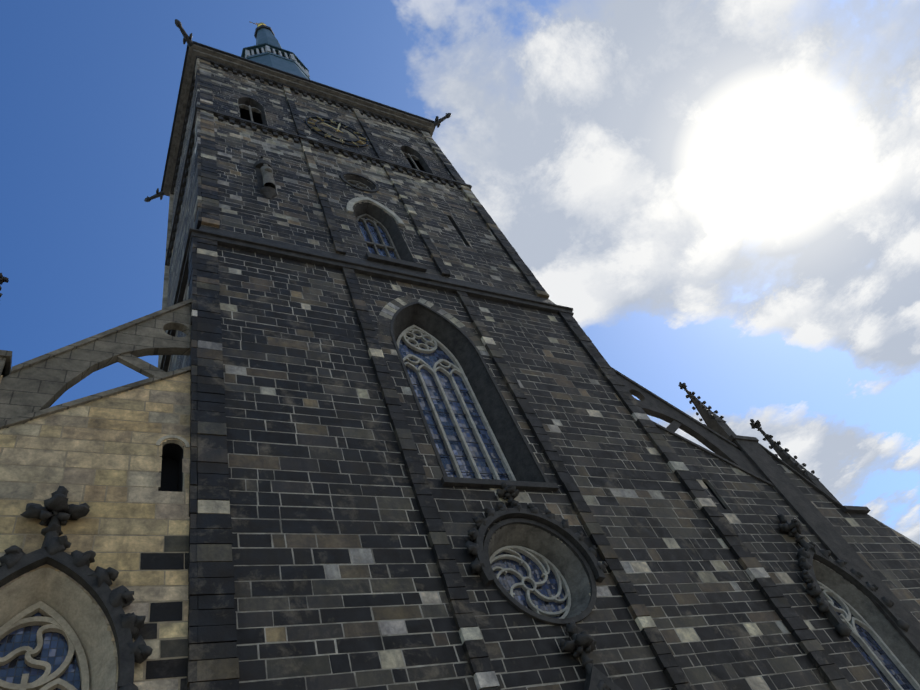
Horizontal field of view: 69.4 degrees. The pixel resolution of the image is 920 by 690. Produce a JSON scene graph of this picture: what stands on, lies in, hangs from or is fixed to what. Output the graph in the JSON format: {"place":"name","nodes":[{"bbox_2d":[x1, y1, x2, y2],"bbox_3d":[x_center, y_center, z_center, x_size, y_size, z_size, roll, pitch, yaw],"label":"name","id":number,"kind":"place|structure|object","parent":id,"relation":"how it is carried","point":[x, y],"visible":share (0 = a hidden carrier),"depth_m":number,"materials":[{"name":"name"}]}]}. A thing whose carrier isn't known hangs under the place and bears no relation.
{"place":"outdoors","nodes":[
{"label":"outdoors","id":0,"kind":"place"},
{"bbox_2d":[0,0,919,544],"label":"sky","id":1,"kind":"structure","parent":0,"point":[723,196],"materials":[{"name":"blue"}]},
{"label":"ground","id":2,"kind":"structure","parent":0,"visible":0},
{"bbox_2d":[0,364,190,689],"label":"aisle wall","id":3,"kind":"structure","parent":2,"relation":"on","point":[113,587],"depth_m":12.34,"materials":[{"name":"beige stone"}]},
{"bbox_2d":[0,273,191,689],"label":"aisle wall trim","id":4,"kind":"structure","parent":2,"relation":"on","point":[55,634],"depth_m":10.98,"materials":[{"name":"grey stone"}]},
{"bbox_2d":[158,58,854,689],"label":"tower wall","id":5,"kind":"structure","parent":2,"relation":"on","point":[223,574],"depth_m":16.99,"materials":[{"name":"grey stone"}]},
{"bbox_2d":[254,155,276,198],"bbox_3d":[-8.173,-7.351,28.085,0.840,4.332,0.592,9,-57,-27],"label":"statue niche","id":6,"kind":"object","parent":5,"relation":"attached to","point":[265,179],"visible":1,"depth_m":27.46,"materials":[{"name":"grey stone"}]},
{"bbox_2d":[241,21,309,78],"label":"spire","id":7,"kind":"structure","parent":5,"relation":"on","point":[267,49],"depth_m":58.39,"materials":[{"name":"blue metal"}]},
{"bbox_2d":[144,19,450,201],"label":"gargoyles","id":8,"kind":"object","parent":5,"relation":"attached to","point":[188,40],"visible":0.71,"depth_m":42.70,"materials":[{"name":"black stone"}]},
{"bbox_2d":[304,116,368,146],"bbox_3d":[-6.875,-12.006,37.253,3.760,3.760,0.170,9,-57,-27],"label":"tower clock","id":9,"kind":"object","parent":5,"relation":"attached to","point":[327,136],"visible":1,"depth_m":37.19,"materials":[{"name":"metal"}]},
{"bbox_2d":[238,97,469,271],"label":"openings","id":10,"kind":"object","parent":5,"relation":"attached to","point":[383,237],"visible":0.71,"depth_m":30.14,"materials":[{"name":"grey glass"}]},
{"bbox_2d":[160,41,573,371],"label":"cornices","id":11,"kind":"object","parent":5,"relation":"attached to","point":[253,70],"visible":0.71,"depth_m":36.36,"materials":[{"name":"black stone"}]},
{"bbox_2d":[377,295,489,355],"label":"window voussoirs","id":12,"kind":"object","parent":5,"relation":"attached to","point":[474,338],"depth_m":23.11,"materials":[{"name":"stone"}]},
{"bbox_2d":[390,301,558,490],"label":"window","id":13,"kind":"structure","parent":5,"relation":"attached to","point":[476,436],"depth_m":20.65,"materials":[{"name":"blue glass"}]},
{"bbox_2d":[464,482,607,625],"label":"rose window","id":14,"kind":"structure","parent":5,"relation":"attached to","point":[521,563],"depth_m":16.02,"materials":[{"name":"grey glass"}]},
{"bbox_2d":[560,622,622,689],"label":"portal","id":15,"kind":"object","parent":5,"relation":"attached to","point":[582,644],"visible":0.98,"depth_m":13.58,"materials":[{"name":"black stone"}]},
{"bbox_2d":[611,367,919,689],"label":"aisle wall trim","id":16,"kind":"structure","parent":2,"relation":"on","point":[881,632],"depth_m":20.64,"materials":[{"name":"grey stone"}]},
{"bbox_2d":[657,427,919,689],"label":"aisle wall","id":17,"kind":"structure","parent":2,"relation":"on","point":[911,543],"depth_m":21.40,"materials":[{"name":"grey stone"}]}
]}

